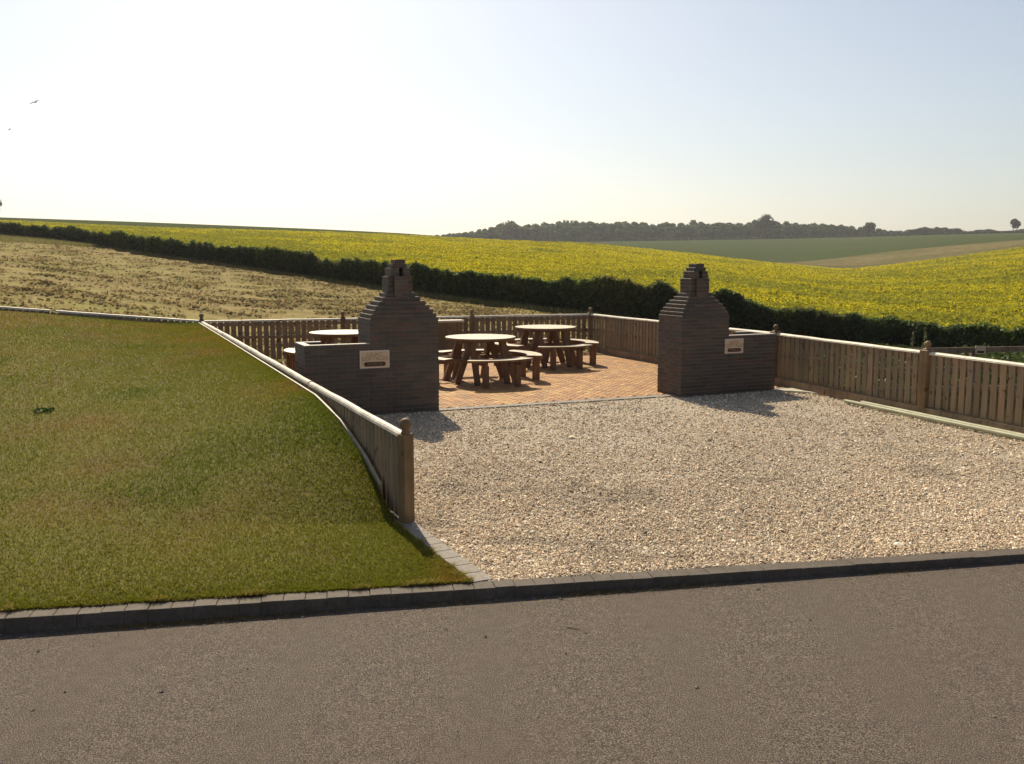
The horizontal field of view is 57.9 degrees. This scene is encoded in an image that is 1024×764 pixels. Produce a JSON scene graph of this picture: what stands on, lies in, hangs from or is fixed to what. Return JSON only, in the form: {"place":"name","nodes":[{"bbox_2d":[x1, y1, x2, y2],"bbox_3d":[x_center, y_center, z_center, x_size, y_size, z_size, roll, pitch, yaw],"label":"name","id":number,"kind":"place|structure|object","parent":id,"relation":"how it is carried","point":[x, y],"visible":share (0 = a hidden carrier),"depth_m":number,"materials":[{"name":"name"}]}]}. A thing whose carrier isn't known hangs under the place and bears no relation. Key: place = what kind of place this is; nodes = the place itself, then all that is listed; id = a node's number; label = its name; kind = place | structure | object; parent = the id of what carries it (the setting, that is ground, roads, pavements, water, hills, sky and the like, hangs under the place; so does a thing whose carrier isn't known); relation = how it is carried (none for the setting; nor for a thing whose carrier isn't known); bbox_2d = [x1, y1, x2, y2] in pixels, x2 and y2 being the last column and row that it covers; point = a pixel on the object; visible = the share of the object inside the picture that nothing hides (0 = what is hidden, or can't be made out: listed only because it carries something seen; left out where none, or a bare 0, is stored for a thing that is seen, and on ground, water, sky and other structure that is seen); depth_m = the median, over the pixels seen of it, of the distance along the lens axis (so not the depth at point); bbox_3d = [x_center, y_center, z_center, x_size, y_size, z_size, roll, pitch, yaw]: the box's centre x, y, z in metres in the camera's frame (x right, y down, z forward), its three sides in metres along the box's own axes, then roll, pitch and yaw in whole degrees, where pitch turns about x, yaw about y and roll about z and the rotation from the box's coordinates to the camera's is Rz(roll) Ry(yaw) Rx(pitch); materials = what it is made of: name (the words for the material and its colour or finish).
{"place":"outdoors","nodes":[
{"label":"outdoors","id":0,"kind":"place"},
{"bbox_2d":[0,217,442,236],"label":"dark crop field","id":1,"kind":"structure","parent":0,"point":[149,224],"depth_m":265.36,"materials":[{"name":"green plant"}]},
{"bbox_2d":[0,310,466,609],"bbox_3d":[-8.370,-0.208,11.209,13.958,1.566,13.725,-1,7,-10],"label":"lawn","id":2,"kind":"structure","parent":0,"point":[315,499],"depth_m":7.60,"materials":[{"name":"green plant"}]},
{"bbox_2d":[33,406,54,412],"bbox_3d":[-5.104,0.302,10.104,0.214,0.067,0.206,-4,8,-30],"label":"weed","id":3,"kind":"object","parent":2,"relation":"on","point":[42,409],"visible":1,"depth_m":10.08,"materials":[{"name":"green plant"}]},
{"bbox_2d":[0,306,198,322],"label":"fence","id":4,"kind":"object","parent":2,"relation":"on","point":[119,317],"visible":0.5,"depth_m":18.06,"materials":[{"name":"brown wood"}]},
{"bbox_2d":[0,575,474,611],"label":"grass fringe","id":5,"kind":"object","parent":2,"relation":"on","point":[262,591],"depth_m":5.61,"materials":[{"name":"green plant"}]},
{"bbox_2d":[389,518,472,580],"bbox_3d":[-0.583,1.152,6.549,0.196,0.049,1.592,-3,8,-25],"label":"grass fringe","id":6,"kind":"object","parent":2,"relation":"on","point":[426,547],"depth_m":6.48,"materials":[{"name":"green plant"}]},
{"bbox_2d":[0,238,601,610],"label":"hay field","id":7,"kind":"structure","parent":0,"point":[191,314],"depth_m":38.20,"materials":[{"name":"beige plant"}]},
{"bbox_2d":[0,238,615,354],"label":"hay swaths","id":8,"kind":"object","parent":7,"relation":"on","point":[478,310],"visible":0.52,"depth_m":36.63,"materials":[{"name":"beige plant"}]},
{"bbox_2d":[0,234,658,326],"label":"long grass","id":9,"kind":"structure","parent":7,"relation":"on","point":[435,296],"depth_m":57.69,"materials":[{"name":"green plant"}]},
{"bbox_2d":[0,561,1023,763],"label":"road","id":10,"kind":"structure","parent":0,"point":[388,691],"depth_m":4.63,"materials":[{"name":"grey asphalt"}]},
{"bbox_2d":[49,566,946,632],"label":"dry clippings","id":11,"kind":"object","parent":10,"relation":"on","point":[286,615],"visible":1,"depth_m":5.54,"materials":[{"name":"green plant"}]},
{"bbox_2d":[0,563,1018,761],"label":"pebbles","id":12,"kind":"object","parent":10,"relation":"on","point":[162,690],"visible":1,"depth_m":5.32,"materials":[{"name":"grey stone"}]},
{"bbox_2d":[0,548,1023,633],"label":"kerb","id":13,"kind":"structure","parent":10,"relation":"on","point":[36,620],"depth_m":5.73,"materials":[{"name":"concrete"}]},
{"bbox_2d":[0,0,1023,235],"label":"sky","id":14,"kind":"structure","parent":0,"point":[422,117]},
{"bbox_2d":[375,387,1023,584],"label":"gravel bed","id":15,"kind":"object","parent":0,"point":[714,414],"visible":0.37,"depth_m":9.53,"materials":[{"name":"beige gravel"}]},
{"bbox_2d":[398,521,492,583],"bbox_3d":[-0.519,1.245,6.575,0.135,0.150,1.545,-4,8,-26],"label":"edging strip","id":16,"kind":"object","parent":15,"relation":"on","point":[447,553],"visible":0.41,"depth_m":6.40,"materials":[{"name":"concrete"}]},
{"bbox_2d":[771,388,822,395],"bbox_3d":[4.536,0.280,14.461,0.573,0.272,0.761,-4,8,-29],"label":"concrete strip","id":17,"kind":"object","parent":15,"relation":"on","point":[792,390],"visible":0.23,"depth_m":14.54,"materials":[{"name":"grey concrete"}]},
{"bbox_2d":[588,314,1023,433],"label":"fence","id":18,"kind":"object","parent":15,"relation":"on","point":[625,345],"visible":0.64,"depth_m":12.89,"materials":[{"name":"brown wood"}]},
{"bbox_2d":[844,399,1023,439],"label":"timber rail","id":19,"kind":"object","parent":15,"relation":"on","point":[978,428],"visible":1,"depth_m":11.65,"materials":[{"name":"beige wood"}]},
{"bbox_2d":[860,401,1023,435],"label":"timber rail","id":20,"kind":"object","parent":15,"relation":"on","point":[974,424],"visible":0.55,"depth_m":11.69,"materials":[{"name":"beige wood"}]},
{"bbox_2d":[577,233,1023,262],"bbox_3d":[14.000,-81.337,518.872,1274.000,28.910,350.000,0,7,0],"label":"green field","id":21,"kind":"structure","parent":0,"point":[790,250],"depth_m":469.54,"materials":[{"name":"green plant"}]},
{"bbox_2d":[500,220,519,239],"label":"tree","id":22,"kind":"object","parent":21,"relation":"on","point":[509,229],"visible":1,"depth_m":677.26,"materials":[{"name":"green plant"}]},
{"bbox_2d":[753,214,774,236],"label":"tree","id":23,"kind":"object","parent":21,"relation":"on","point":[764,223],"visible":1,"depth_m":676.01,"materials":[{"name":"green plant"}]},
{"bbox_2d":[633,230,1023,240],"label":"hedgerow","id":24,"kind":"object","parent":21,"relation":"on","point":[838,236],"visible":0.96,"depth_m":657.85,"materials":[{"name":"green plant"}]},
{"bbox_2d":[863,222,875,233],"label":"tree","id":25,"kind":"object","parent":21,"relation":"on","point":[869,227],"visible":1,"depth_m":679.36,"materials":[{"name":"green plant"}]},
{"bbox_2d":[901,227,972,233],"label":"hedgerow","id":26,"kind":"object","parent":21,"relation":"on","point":[927,230],"visible":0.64,"depth_m":677.37,"materials":[{"name":"green plant"}]},
{"bbox_2d":[973,229,1023,231],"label":"hedgerow","id":27,"kind":"object","parent":21,"relation":"on","point":[995,230],"visible":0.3,"depth_m":670.14,"materials":[{"name":"green plant"}]},
{"bbox_2d":[1010,219,1021,229],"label":"tree","id":28,"kind":"object","parent":21,"relation":"on","point":[1015,223],"visible":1,"depth_m":629.66,"materials":[{"name":"green plant"}]},
{"bbox_2d":[605,322,1023,426],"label":"verge","id":29,"kind":"structure","parent":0,"point":[866,384],"depth_m":17.95,"materials":[{"name":"green plant"}]},
{"bbox_2d":[910,331,915,359],"bbox_3d":[8.062,-0.455,18.687,0.145,1.158,0.127,0,7,0],"label":"weed stalk","id":30,"kind":"object","parent":29,"relation":"on","point":[913,340],"visible":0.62,"depth_m":18.63,"materials":[{"name":"green plant"}]},
{"bbox_2d":[818,340,1023,393],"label":"weeds","id":31,"kind":"object","parent":29,"relation":"on","point":[1013,356],"visible":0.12,"depth_m":19.56,"materials":[{"name":"green plant"}]},
{"bbox_2d":[922,328,927,347],"bbox_3d":[8.349,-0.499,18.785,0.120,1.220,0.132,3,8,25],"label":"weed stalk","id":32,"kind":"object","parent":29,"relation":"on","point":[925,334],"visible":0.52,"depth_m":18.73,"materials":[{"name":"green plant"}]},
{"bbox_2d":[866,346,1023,398],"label":"fence","id":33,"kind":"object","parent":29,"relation":"on","point":[970,351],"visible":0.22,"depth_m":17.06,"materials":[{"name":"brown wood"}]},
{"bbox_2d":[975,346,985,353],"bbox_3d":[8.620,-0.588,17.034,0.190,0.150,0.018,0,7,0],"label":"sign","id":34,"kind":"object","parent":33,"relation":"attached to","point":[980,349],"visible":1,"depth_m":17.03,"materials":[{"name":"beige"}]},
{"bbox_2d":[775,240,1023,267],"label":"rough pasture field","id":35,"kind":"structure","parent":0,"point":[887,258],"depth_m":284.27,"materials":[{"name":"beige plant"}]},
{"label":"patio base","id":36,"kind":"structure","parent":0,"visible":0},
{"bbox_2d":[198,321,414,523],"bbox_3d":[-3.512,0.031,12.924,0.174,1.056,12.890,-3,8,-25],"label":"fence","id":37,"kind":"object","parent":36,"relation":"on","point":[386,450],"visible":0.51,"depth_m":7.75,"materials":[{"name":"brown wood"}]},
{"bbox_2d":[199,307,592,358],"bbox_3d":[-2.225,-0.999,19.995,8.561,1.104,0.095,-2,8,-18],"label":"fence","id":38,"kind":"object","parent":36,"relation":"on","point":[473,320],"visible":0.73,"depth_m":19.47,"materials":[{"name":"brown wood"}]},
{"bbox_2d":[278,352,781,407],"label":"patio paving","id":39,"kind":"structure","parent":36,"relation":"on","point":[605,376],"depth_m":15.42,"materials":[{"name":"brick"}]},
{"bbox_2d":[283,330,358,371],"bbox_3d":[-3.090,-0.528,16.940,2.110,0.777,2.110,-3,8,-24],"label":"picnic table","id":40,"kind":"object","parent":39,"relation":"on","point":[327,336],"visible":0.26,"depth_m":16.60,"materials":[{"name":"brown wood"}]},
{"bbox_2d":[295,260,438,413],"bbox_3d":[-1.957,-0.618,12.493,1.822,2.053,0.622,-3,8,-24],"label":"brick barbecue","id":41,"kind":"object","parent":39,"relation":"on","point":[398,319],"visible":0.83,"depth_m":12.38,"materials":[{"name":"brick"}]},
{"bbox_2d":[359,350,389,368],"bbox_3d":[-1.815,-0.301,12.239,0.400,0.235,0.020,-3,8,-24],"label":"sign","id":42,"kind":"object","parent":41,"relation":"attached to","point":[374,359],"visible":1,"depth_m":12.23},
{"bbox_2d":[438,334,542,388],"bbox_3d":[-0.540,-0.393,15.879,2.110,0.777,2.110,-3,8,-24],"label":"picnic table","id":43,"kind":"object","parent":39,"relation":"on","point":[455,361],"visible":0.88,"depth_m":15.61,"materials":[{"name":"brown wood"}]},
{"bbox_2d":[494,325,598,370],"bbox_3d":[0.660,-0.710,18.358,2.110,0.777,2.110,-3,8,-24],"label":"picnic table","id":44,"kind":"object","parent":39,"relation":"on","point":[539,343],"visible":0.88,"depth_m":18.05,"materials":[{"name":"brown wood"}]},
{"bbox_2d":[373,387,786,414],"bbox_3d":[0.579,0.344,13.417,8.810,0.100,0.170,-3,8,-22],"label":"patio border","id":45,"kind":"object","parent":36,"relation":"on","point":[553,402],"visible":0.2,"depth_m":13.34,"materials":[{"name":"concrete"}]},
{"bbox_2d":[657,264,775,397],"bbox_3d":[3.236,-0.825,14.546,1.822,2.053,0.622,-3,8,-25],"label":"brick barbecue","id":46,"kind":"object","parent":36,"relation":"on","point":[693,334],"visible":0.97,"depth_m":14.19,"materials":[{"name":"brick"}]},
{"bbox_2d":[724,338,743,353],"bbox_3d":[3.436,-0.557,14.315,0.359,0.225,0.020,-3,8,-25],"label":"sign","id":47,"kind":"object","parent":46,"relation":"attached to","point":[734,345],"visible":1,"depth_m":14.30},
{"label":"rapeseed field","id":48,"kind":"structure","parent":0,"visible":0},
{"bbox_2d":[0,220,1023,329],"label":"rapeseed crop","id":49,"kind":"object","parent":48,"relation":"on","point":[977,287],"visible":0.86,"depth_m":83.67,"materials":[{"name":"yellow plant"}]},
{"bbox_2d":[0,222,1023,347],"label":"hedge","id":50,"kind":"object","parent":48,"relation":"on","point":[605,294],"visible":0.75,"depth_m":45.33,"materials":[{"name":"green plant"}]},
{"bbox_3d":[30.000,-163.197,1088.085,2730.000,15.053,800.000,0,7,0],"label":"far land","id":51,"kind":"structure","parent":0,"visible":0},
{"bbox_2d":[434,219,902,241],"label":"woodland","id":52,"kind":"object","parent":51,"relation":"on","point":[575,231],"visible":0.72,"depth_m":692.66,"materials":[{"name":"green plant"}]}
]}

